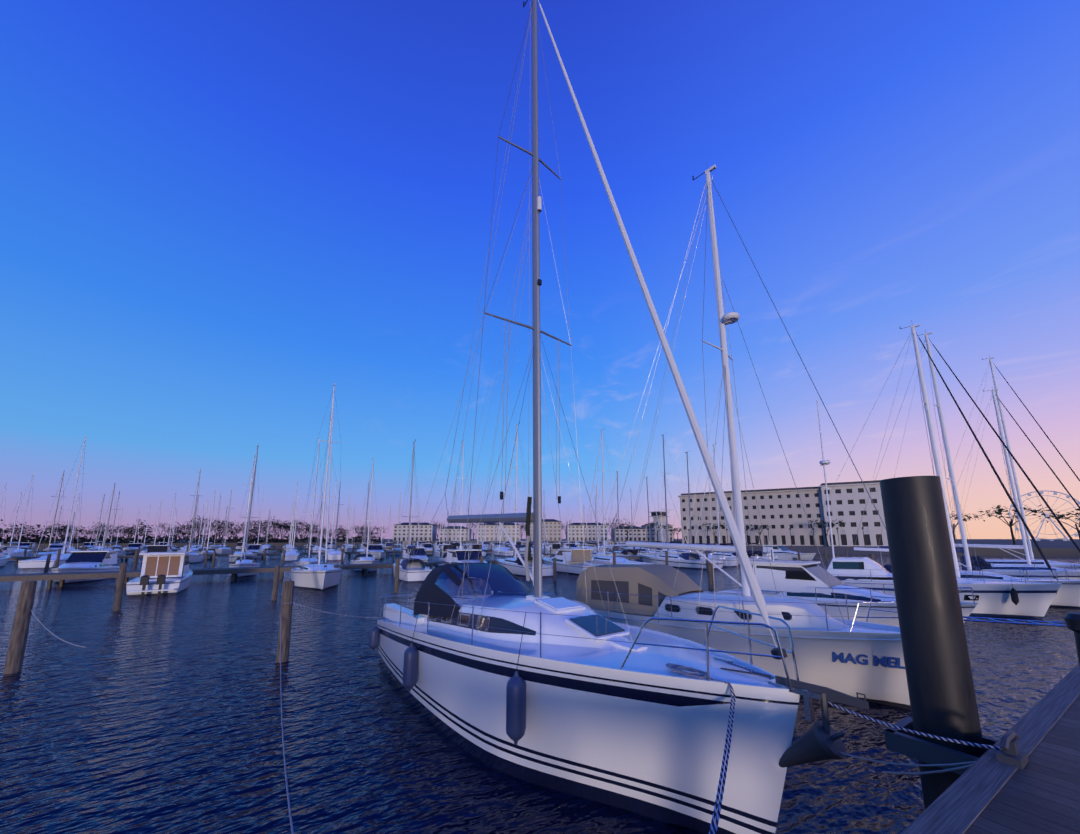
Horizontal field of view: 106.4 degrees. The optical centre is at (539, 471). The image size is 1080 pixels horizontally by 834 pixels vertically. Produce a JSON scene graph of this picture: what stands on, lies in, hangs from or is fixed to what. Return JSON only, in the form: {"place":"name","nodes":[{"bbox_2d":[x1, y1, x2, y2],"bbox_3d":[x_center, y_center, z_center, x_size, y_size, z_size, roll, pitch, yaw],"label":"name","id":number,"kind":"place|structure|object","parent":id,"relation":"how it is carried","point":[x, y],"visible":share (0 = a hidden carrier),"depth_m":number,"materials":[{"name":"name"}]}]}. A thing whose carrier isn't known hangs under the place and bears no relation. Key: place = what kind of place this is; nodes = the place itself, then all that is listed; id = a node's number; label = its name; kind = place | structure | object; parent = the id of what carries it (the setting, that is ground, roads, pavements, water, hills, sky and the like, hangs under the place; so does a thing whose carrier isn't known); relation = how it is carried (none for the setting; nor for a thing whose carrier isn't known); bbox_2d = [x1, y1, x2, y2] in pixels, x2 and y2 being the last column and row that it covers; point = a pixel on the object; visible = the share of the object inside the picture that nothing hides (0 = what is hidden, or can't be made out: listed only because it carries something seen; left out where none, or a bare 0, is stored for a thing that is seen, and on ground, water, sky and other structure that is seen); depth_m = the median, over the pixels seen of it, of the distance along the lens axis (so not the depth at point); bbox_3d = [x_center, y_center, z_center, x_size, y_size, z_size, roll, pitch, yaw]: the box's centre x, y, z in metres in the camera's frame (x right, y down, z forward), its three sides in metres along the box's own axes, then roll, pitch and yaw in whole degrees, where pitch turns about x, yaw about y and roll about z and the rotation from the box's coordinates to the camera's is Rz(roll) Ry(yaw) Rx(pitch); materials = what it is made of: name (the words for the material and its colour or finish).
{"place":"outdoors","nodes":[
{"label":"outdoors","id":0,"kind":"place"},
{"bbox_2d":[0,543,1079,833],"bbox_3d":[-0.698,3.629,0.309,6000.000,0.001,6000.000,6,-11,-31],"label":"water","id":1,"kind":"structure","parent":0,"point":[154,715],"depth_m":7.70,"materials":[{"name":"blue liquid"}]},
{"bbox_2d":[0,547,10,566],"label":"motorboat","id":2,"kind":"object","parent":1,"relation":"on","point":[4,559],"visible":0.98,"depth_m":51.90,"materials":[{"name":"white plastic"}]},
{"bbox_2d":[1,492,21,548],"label":"sailboat","id":3,"kind":"object","parent":1,"relation":"on","point":[14,523],"visible":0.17,"depth_m":87.75,"materials":[{"name":"white"}]},
{"bbox_2d":[0,544,23,561],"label":"motorboat","id":4,"kind":"object","parent":1,"relation":"on","point":[7,550],"visible":0.54,"depth_m":62.56,"materials":[{"name":"white plastic"}]},
{"bbox_2d":[5,473,33,556],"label":"sailboat","id":5,"kind":"object","parent":1,"relation":"on","point":[17,551],"visible":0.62,"depth_m":79.92,"materials":[{"name":"white"}]},
{"bbox_2d":[15,540,36,550],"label":"motorboat","id":6,"kind":"object","parent":1,"relation":"on","point":[24,544],"visible":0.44,"depth_m":116.37,"materials":[{"name":"white"}]},
{"bbox_2d":[31,470,64,556],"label":"sailboat","id":7,"kind":"object","parent":1,"relation":"on","point":[39,554],"visible":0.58,"depth_m":62.19,"materials":[{"name":"white"}]},
{"bbox_2d":[18,435,85,568],"bbox_3d":[-63.439,3.764,54.559,3.630,18.317,11.375,6,-11,-31],"label":"sailboat","id":8,"kind":"object","parent":1,"relation":"on","point":[37,563],"visible":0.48,"depth_m":51.04,"materials":[{"name":"white"}]},
{"bbox_2d":[43,543,69,550],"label":"motorboat","id":9,"kind":"object","parent":1,"relation":"on","point":[54,547],"visible":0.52,"depth_m":90.72,"materials":[{"name":"white"}]},
{"bbox_2d":[53,493,79,553],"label":"sailboat","id":10,"kind":"object","parent":1,"relation":"on","point":[69,550],"visible":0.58,"depth_m":84.25,"materials":[{"name":"white"}]},
{"bbox_2d":[51,544,120,583],"bbox_3d":[-39.336,7.969,34.972,3.058,3.435,9.269,5,-11,-29],"label":"motorboat","id":11,"kind":"object","parent":1,"relation":"on","point":[98,560],"visible":0.83,"depth_m":34.77,"materials":[{"name":"white plastic"}]},
{"bbox_2d":[79,540,96,549],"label":"motorboat","id":12,"kind":"object","parent":1,"relation":"on","point":[88,544],"visible":0.42,"depth_m":122.48,"materials":[{"name":"white"}]},
{"bbox_2d":[87,494,104,549],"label":"sailboat","id":13,"kind":"object","parent":1,"relation":"on","point":[97,531],"visible":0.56,"depth_m":93.76,"materials":[{"name":"white"}]},
{"bbox_2d":[95,483,121,559],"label":"sailboat","id":14,"kind":"object","parent":1,"relation":"on","point":[108,522],"visible":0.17,"depth_m":65.20,"materials":[{"name":"white"}]},
{"bbox_2d":[104,491,124,554],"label":"sailboat","id":15,"kind":"object","parent":1,"relation":"on","point":[122,552],"visible":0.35,"depth_m":86.39,"materials":[{"name":"white"}]},
{"bbox_2d":[125,541,145,553],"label":"motorboat","id":16,"kind":"object","parent":1,"relation":"on","point":[133,546],"visible":0.75,"depth_m":97.25,"materials":[{"name":"white"}]},
{"bbox_2d":[141,499,161,552],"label":"sailboat","id":17,"kind":"object","parent":1,"relation":"on","point":[144,551],"visible":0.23,"depth_m":91.28,"materials":[{"name":"white"}]},
{"bbox_2d":[140,541,172,560],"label":"motorboat","id":18,"kind":"object","parent":1,"relation":"on","point":[159,548],"visible":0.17,"depth_m":67.02,"materials":[{"name":"white plastic"}]},
{"bbox_2d":[126,552,192,596],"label":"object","id":19,"kind":"object","parent":1,"relation":"on","point":[163,573],"visible":0.92,"depth_m":27.06,"materials":[{"name":"white plastic"}]},
{"bbox_2d":[163,493,176,551],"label":"sailboat","id":20,"kind":"object","parent":1,"relation":"on","point":[171,524],"visible":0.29,"depth_m":101.27,"materials":[{"name":"white"}]},
{"bbox_2d":[177,495,198,552],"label":"sailboat","id":21,"kind":"object","parent":1,"relation":"on","point":[192,549],"visible":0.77,"depth_m":93.60,"materials":[{"name":"white"}]},
{"bbox_2d":[184,469,204,562],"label":"sailboat","id":22,"kind":"object","parent":1,"relation":"on","point":[195,558],"visible":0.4,"depth_m":60.72,"materials":[{"name":"white"}]},
{"bbox_2d":[197,501,209,552],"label":"sailboat","id":23,"kind":"object","parent":1,"relation":"on","point":[203,532],"visible":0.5,"depth_m":103.82,"materials":[{"name":"white"}]},
{"bbox_2d":[199,489,217,558],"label":"sailboat","id":24,"kind":"object","parent":1,"relation":"on","point":[209,552],"visible":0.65,"depth_m":71.31,"materials":[{"name":"white"}]},
{"bbox_2d":[208,495,220,548],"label":"sailboat","id":25,"kind":"object","parent":1,"relation":"on","point":[214,546],"visible":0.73,"depth_m":126.16,"materials":[{"name":"white"}]},
{"bbox_2d":[215,489,233,553],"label":"sailboat","id":26,"kind":"object","parent":1,"relation":"on","point":[224,550],"visible":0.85,"depth_m":93.90,"materials":[{"name":"white"}]},
{"bbox_2d":[229,453,256,562],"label":"sailboat","id":27,"kind":"object","parent":1,"relation":"on","point":[235,555],"visible":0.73,"depth_m":61.88,"materials":[{"name":"white"}]},
{"bbox_2d":[229,445,260,577],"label":"sailboat","id":28,"kind":"object","parent":1,"relation":"on","point":[244,561],"visible":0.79,"depth_m":39.67,"materials":[{"name":"white"}]},
{"bbox_2d":[244,541,262,557],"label":"motorboat","id":29,"kind":"object","parent":1,"relation":"on","point":[255,548],"visible":0.46,"depth_m":75.53,"materials":[{"name":"white plastic"}]},
{"bbox_2d":[257,491,264,552],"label":"sailboat","id":30,"kind":"object","parent":1,"relation":"on","point":[262,549],"visible":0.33,"depth_m":100.63,"materials":[{"name":"white"}]},
{"bbox_2d":[281,481,299,560],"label":"sailboat","id":31,"kind":"object","parent":1,"relation":"on","point":[290,555],"visible":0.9,"depth_m":66.61,"materials":[{"name":"white"}]},
{"bbox_2d":[289,496,300,556],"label":"sailboat","id":32,"kind":"object","parent":1,"relation":"on","point":[293,549],"visible":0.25,"depth_m":78.21,"materials":[{"name":"white"}]},
{"bbox_2d":[293,439,322,565],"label":"sailboat","id":33,"kind":"object","parent":1,"relation":"on","point":[308,560],"visible":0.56,"depth_m":42.90,"materials":[{"name":"white"}]},
{"bbox_2d":[20,541,601,550],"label":"pier","id":34,"kind":"structure","parent":1,"relation":"in","point":[30,548],"depth_m":131.43,"materials":[{"name":"wood"}]},
{"bbox_2d":[31,542,595,553],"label":"pier","id":35,"kind":"structure","parent":1,"relation":"in","point":[305,548],"depth_m":105.83,"materials":[{"name":"wood"}]},
{"bbox_2d":[291,383,341,590],"bbox_3d":[-17.507,0.853,32.885,3.400,16.996,10.800,6,-11,-33],"label":"white sailboat","id":36,"kind":"object","parent":1,"relation":"on","point":[318,576],"visible":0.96,"depth_m":29.72,"materials":[{"name":"white plastic"}]},
{"bbox_2d":[310,492,325,551],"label":"sailboat","id":37,"kind":"object","parent":1,"relation":"on","point":[315,548],"visible":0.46,"depth_m":105.80,"materials":[{"name":"white"}]},
{"bbox_2d":[9,544,640,567],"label":"pier","id":38,"kind":"structure","parent":1,"relation":"in","point":[206,554],"depth_m":67.69,"materials":[{"name":"wood"}]},
{"bbox_2d":[322,483,336,556],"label":"sailboat","id":39,"kind":"object","parent":1,"relation":"on","point":[331,538],"visible":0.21,"depth_m":81.89,"materials":[{"name":"white"}]},
{"bbox_2d":[327,482,344,560],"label":"sailboat","id":40,"kind":"object","parent":1,"relation":"on","point":[331,555],"visible":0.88,"depth_m":69.49,"materials":[{"name":"white"}]},
{"bbox_2d":[337,494,352,551],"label":"sailboat","id":41,"kind":"object","parent":1,"relation":"on","point":[348,548],"visible":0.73,"depth_m":107.09,"materials":[{"name":"white"}]},
{"bbox_2d":[357,486,368,554],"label":"sailboat","id":42,"kind":"object","parent":1,"relation":"on","point":[361,549],"visible":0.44,"depth_m":87.44,"materials":[{"name":"white"}]},
{"bbox_2d":[350,457,378,571],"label":"sailboat","id":43,"kind":"object","parent":1,"relation":"on","point":[367,558],"visible":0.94,"depth_m":45.82,"materials":[{"name":"white"}]},
{"bbox_2d":[360,542,385,558],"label":"motorboat","id":44,"kind":"object","parent":1,"relation":"on","point":[375,548],"visible":0.73,"depth_m":72.67,"materials":[{"name":"white plastic"}]},
{"bbox_2d":[388,493,402,555],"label":"sailboat","id":45,"kind":"object","parent":1,"relation":"on","point":[398,549],"visible":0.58,"depth_m":87.65,"materials":[{"name":"white"}]},
{"bbox_2d":[393,439,431,582],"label":"sailboat","id":46,"kind":"object","parent":1,"relation":"on","point":[419,571],"visible":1,"depth_m":35.53,"materials":[{"name":"white"}]},
{"bbox_2d":[400,547,430,561],"bbox_3d":[-14.985,10.310,49.147,2.764,3.435,8.378,6,-11,-33],"label":"motorboat","id":47,"kind":"object","parent":1,"relation":"on","point":[419,553],"visible":0.5,"depth_m":49.21,"materials":[{"name":"white plastic"}]},
{"bbox_2d":[0,546,847,610],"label":"pier","id":48,"kind":"structure","parent":1,"relation":"in","point":[122,575],"depth_m":32.64,"materials":[{"name":"wood"}]},
{"bbox_2d":[421,543,433,554],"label":"motorboat","id":49,"kind":"object","parent":1,"relation":"on","point":[428,546],"visible":0.65,"depth_m":91.36,"materials":[{"name":"white"}]},
{"bbox_2d":[3,554,873,673],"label":"wooden mooring posts","id":50,"kind":"object","parent":1,"relation":"in","point":[18,641],"visible":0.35,"depth_m":11.08,"materials":[{"name":"brown wood"}]},
{"bbox_2d":[434,541,456,556],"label":"motorboat","id":51,"kind":"object","parent":1,"relation":"on","point":[443,547],"visible":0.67,"depth_m":77.46,"materials":[{"name":"white plastic"}]},
{"bbox_2d":[435,442,471,561],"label":"sailboat","id":52,"kind":"object","parent":1,"relation":"on","point":[443,558],"visible":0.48,"depth_m":53.66,"materials":[{"name":"white"}]},
{"bbox_2d":[437,543,487,578],"bbox_3d":[-6.796,8.597,38.777,3.464,3.435,10.500,5,-11,-29],"label":"motorboat","id":53,"kind":"object","parent":1,"relation":"on","point":[459,556],"visible":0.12,"depth_m":38.92,"materials":[{"name":"white plastic"}]},
{"bbox_2d":[467,544,485,556],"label":"motorboat","id":54,"kind":"object","parent":1,"relation":"on","point":[476,546],"visible":0.21,"depth_m":82.63,"materials":[{"name":"white plastic"}]},
{"bbox_2d":[472,489,491,553],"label":"sailboat","id":55,"kind":"object","parent":1,"relation":"on","point":[483,548],"visible":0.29,"depth_m":100.36,"materials":[{"name":"white"}]},
{"bbox_2d":[487,542,504,549],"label":"motorboat","id":56,"kind":"object","parent":1,"relation":"on","point":[496,544],"visible":0.54,"depth_m":132.12,"materials":[{"name":"white"}]},
{"bbox_2d":[492,499,513,555],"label":"sailboat","id":57,"kind":"object","parent":1,"relation":"on","point":[504,552],"visible":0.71,"depth_m":86.40,"materials":[{"name":"white"}]},
{"bbox_2d":[31,601,1001,833],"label":"mooring lines","id":58,"kind":"object","parent":1,"relation":"in","point":[717,800],"visible":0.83,"depth_m":3.61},
{"bbox_2d":[512,489,532,554],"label":"sailboat","id":59,"kind":"object","parent":1,"relation":"on","point":[522,551],"visible":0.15,"depth_m":90.27,"materials":[{"name":"white"}]},
{"bbox_2d":[496,422,552,576],"bbox_3d":[-2.194,2.621,43.061,3.117,16.824,9.741,6,-11,-33],"label":"sailboat","id":60,"kind":"object","parent":1,"relation":"on","point":[514,566],"visible":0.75,"depth_m":40.78,"materials":[{"name":"white"}]},
{"bbox_2d":[513,492,549,563],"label":"sailboat","id":61,"kind":"object","parent":1,"relation":"on","point":[532,543],"visible":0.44,"depth_m":56.25,"materials":[{"name":"white"}]},
{"bbox_2d":[542,543,560,554],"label":"motorboat","id":62,"kind":"object","parent":1,"relation":"on","point":[555,547],"visible":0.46,"depth_m":92.61,"materials":[{"name":"white plastic"}]},
{"bbox_2d":[560,505,575,548],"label":"sailboat","id":63,"kind":"object","parent":1,"relation":"on","point":[568,528],"visible":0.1,"depth_m":112.54,"materials":[{"name":"white"}]},
{"bbox_2d":[542,548,602,573],"bbox_3d":[2.920,9.586,44.760,3.392,3.435,10.282,6,-11,-30],"label":"motorboat","id":64,"kind":"object","parent":1,"relation":"on","point":[575,559],"visible":0.81,"depth_m":42.48,"materials":[{"name":"white plastic"}]},
{"bbox_2d":[563,543,581,548],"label":"motorboat","id":65,"kind":"object","parent":1,"relation":"on","point":[566,545],"visible":0.19,"depth_m":98.35,"materials":[{"name":"white"}]},
{"bbox_2d":[584,496,606,551],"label":"sailboat","id":66,"kind":"object","parent":1,"relation":"on","point":[595,549],"visible":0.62,"depth_m":100.20,"materials":[{"name":"white"}]},
{"bbox_2d":[584,485,612,556],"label":"sailboat","id":67,"kind":"object","parent":1,"relation":"on","point":[600,553],"visible":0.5,"depth_m":63.04,"materials":[{"name":"white"}]},
{"bbox_2d":[582,428,653,564],"bbox_3d":[8.089,3.064,48.388,3.640,17.685,11.374,5,-11,-29],"label":"sailboat","id":68,"kind":"object","parent":1,"relation":"on","point":[601,559],"visible":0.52,"depth_m":47.23,"materials":[{"name":"white"}]},
{"bbox_2d":[369,0,868,833],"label":"sailing yacht","id":69,"kind":"object","parent":1,"relation":"in","point":[509,674],"visible":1,"depth_m":5.66,"materials":[{"name":"white plastic"}]},
{"bbox_2d":[605,471,645,561],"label":"sailboat","id":70,"kind":"object","parent":1,"relation":"on","point":[628,553],"visible":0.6,"depth_m":66.50,"materials":[{"name":"white"}]},
{"bbox_2d":[620,488,656,550],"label":"sailboat","id":71,"kind":"object","parent":1,"relation":"on","point":[624,548],"visible":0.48,"depth_m":107.10,"materials":[{"name":"white"}]},
{"bbox_2d":[628,476,666,554],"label":"sailboat","id":72,"kind":"object","parent":1,"relation":"on","point":[639,552],"visible":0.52,"depth_m":69.27,"materials":[{"name":"white"}]},
{"bbox_2d":[645,475,689,553],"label":"sailboat","id":73,"kind":"object","parent":1,"relation":"on","point":[670,552],"visible":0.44,"depth_m":72.35,"materials":[{"name":"white"}]},
{"bbox_2d":[640,434,722,568],"bbox_3d":[17.460,3.522,53.874,3.774,18.569,11.792,6,-11,-32],"label":"sailboat","id":74,"kind":"object","parent":1,"relation":"on","point":[691,560],"visible":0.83,"depth_m":50.85,"materials":[{"name":"white"}]},
{"bbox_2d":[663,541,702,552],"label":"motorboat","id":75,"kind":"object","parent":1,"relation":"on","point":[683,550],"visible":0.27,"depth_m":75.14,"materials":[{"name":"white"}]},
{"bbox_2d":[671,451,737,566],"bbox_3d":[21.863,4.957,57.253,3.295,16.840,10.298,6,-11,-32],"label":"sailboat","id":76,"kind":"object","parent":1,"relation":"on","point":[729,562],"visible":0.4,"depth_m":54.81,"materials":[{"name":"white"}]},
{"bbox_2d":[693,443,771,565],"bbox_3d":[26.987,4.523,59.789,3.679,18.523,11.497,6,-11,-32],"label":"sailboat","id":77,"kind":"object","parent":1,"relation":"on","point":[727,555],"visible":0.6,"depth_m":58.29,"materials":[{"name":"white"}]},
{"bbox_2d":[715,464,777,559],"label":"sailboat","id":78,"kind":"object","parent":1,"relation":"on","point":[756,553],"visible":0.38,"depth_m":60.74,"materials":[{"name":"white"}]},
{"bbox_2d":[574,164,967,709],"bbox_3d":[5.167,-2.170,12.561,3.153,16.436,9.777,8,-12,-41],"label":"motor sailer","id":79,"kind":"object","parent":1,"relation":"in","point":[850,657],"visible":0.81,"depth_m":10.30,"materials":[{"name":"white plastic"}]},
{"bbox_2d":[762,542,815,560],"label":"motorboat","id":80,"kind":"object","parent":1,"relation":"on","point":[782,552],"visible":0.77,"depth_m":66.65,"materials":[{"name":"white plastic"}]},
{"bbox_2d":[719,547,977,626],"bbox_3d":[12.165,5.001,17.161,3.000,3.485,8.800,8,-12,-41],"label":"cruiser","id":81,"kind":"object","parent":1,"relation":"on","point":[803,579],"visible":0.4,"depth_m":16.53,"materials":[{"name":"white plastic"}]},
{"bbox_2d":[794,320,1061,618],"bbox_3d":[18.979,-0.329,22.223,10.600,15.853,3.612,-9,-13,44],"label":"sailboat","id":82,"kind":"object","parent":1,"relation":"in","point":[1025,599],"visible":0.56,"depth_m":19.27,"materials":[{"name":"white plastic"}]},
{"bbox_2d":[817,399,834,558],"bbox_3d":[16.501,0.768,23.177,1.000,10.301,0.520,6,-11,-31],"label":"mast","id":83,"kind":"object","parent":82,"relation":"attached to","point":[823,462],"visible":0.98,"depth_m":23.20,"materials":[{"name":"white metal"}]},
{"bbox_2d":[879,476,997,808],"bbox_3d":[3.743,2.828,3.494,0.900,5.620,0.925,6,-11,-31],"label":"mooring pile","id":84,"kind":"object","parent":1,"relation":"in","point":[942,695],"visible":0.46,"depth_m":3.68,"materials":[{"name":"black metal"}]},
{"bbox_2d":[846,331,1079,608],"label":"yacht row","id":85,"kind":"object","parent":1,"relation":"in","point":[1067,595],"visible":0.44,"depth_m":23.44,"materials":[{"name":"white"}]},
{"bbox_2d":[900,664,1079,833],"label":"dock pier","id":86,"kind":"structure","parent":1,"relation":"in","point":[986,792],"depth_m":2.68,"materials":[{"name":"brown wood"}]},
{"bbox_2d":[996,730,1028,768],"bbox_3d":[3.505,2.054,3.007,0.359,0.189,0.120,6,-11,-31],"label":"mooring cleat","id":87,"kind":"object","parent":86,"relation":"on","point":[1009,753],"visible":1,"depth_m":2.97,"materials":[{"name":"grey metal"}]},
{"bbox_2d":[1063,612,1079,667],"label":"mooring post","id":88,"kind":"object","parent":86,"relation":"on","point":[1072,621],"visible":0.98,"depth_m":4.73,"materials":[{"name":"black paint"}]},
{"bbox_2d":[948,389,1079,579],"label":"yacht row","id":89,"kind":"object","parent":1,"relation":"in","point":[986,566],"visible":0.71,"depth_m":30.28,"materials":[{"name":"white"}]},
{"bbox_2d":[948,356,1079,569],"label":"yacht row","id":90,"kind":"object","parent":1,"relation":"in","point":[1063,565],"visible":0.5,"depth_m":37.70,"materials":[{"name":"white"}]},
{"bbox_2d":[963,616,1065,626],"bbox_3d":[9.501,2.894,7.759,2.312,0.054,0.433,-3,-10,19],"label":"mooring line","id":91,"kind":"object","parent":1,"relation":"in","point":[1014,621],"visible":0.85,"depth_m":7.83,"materials":[{"name":"blue fabric"}]},
{"bbox_2d":[0,539,1079,557],"bbox_3d":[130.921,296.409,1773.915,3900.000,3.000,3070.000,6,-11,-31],"label":"quay wall","id":92,"kind":"structure","parent":0,"point":[1058,548],"depth_m":158.23,"materials":[{"name":"stone"}]},
{"bbox_2d":[0,515,625,543],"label":"trees","id":93,"kind":"object","parent":92,"relation":"on","point":[272,539],"visible":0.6,"depth_m":190.76,"materials":[{"name":"black plant"}]},
{"bbox_2d":[393,519,672,540],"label":"buildings","id":94,"kind":"structure","parent":92,"relation":"on","point":[553,533],"depth_m":357.51,"materials":[{"name":"paint"}]},
{"bbox_2d":[649,495,669,540],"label":"harbour tower","id":95,"kind":"structure","parent":92,"relation":"on","point":[663,530],"depth_m":336.15,"materials":[{"name":"paint"}]},
{"bbox_2d":[612,527,889,554],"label":"quay revetment","id":96,"kind":"object","parent":92,"relation":"on","point":[839,550],"visible":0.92,"depth_m":95.09,"materials":[{"name":"stone"}]},
{"bbox_2d":[614,504,1079,545],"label":"pine trees","id":97,"kind":"object","parent":92,"relation":"on","point":[1010,524],"visible":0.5,"depth_m":86.75,"materials":[{"name":"black plant"}]},
{"bbox_2d":[1009,490,1079,540],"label":"ferris wheel","id":98,"kind":"object","parent":92,"relation":"on","point":[1050,519],"visible":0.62,"depth_m":349.31,"materials":[{"name":"white metal"}]},
{"bbox_2d":[0,0,1079,538],"label":"sky","id":99,"kind":"structure","parent":0,"point":[217,216],"materials":[{"name":"blue"}]},
{"bbox_2d":[678,480,887,545],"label":"hotel building","id":100,"kind":"structure","parent":0,"point":[781,510],"depth_m":106.96,"materials":[{"name":"paint"}]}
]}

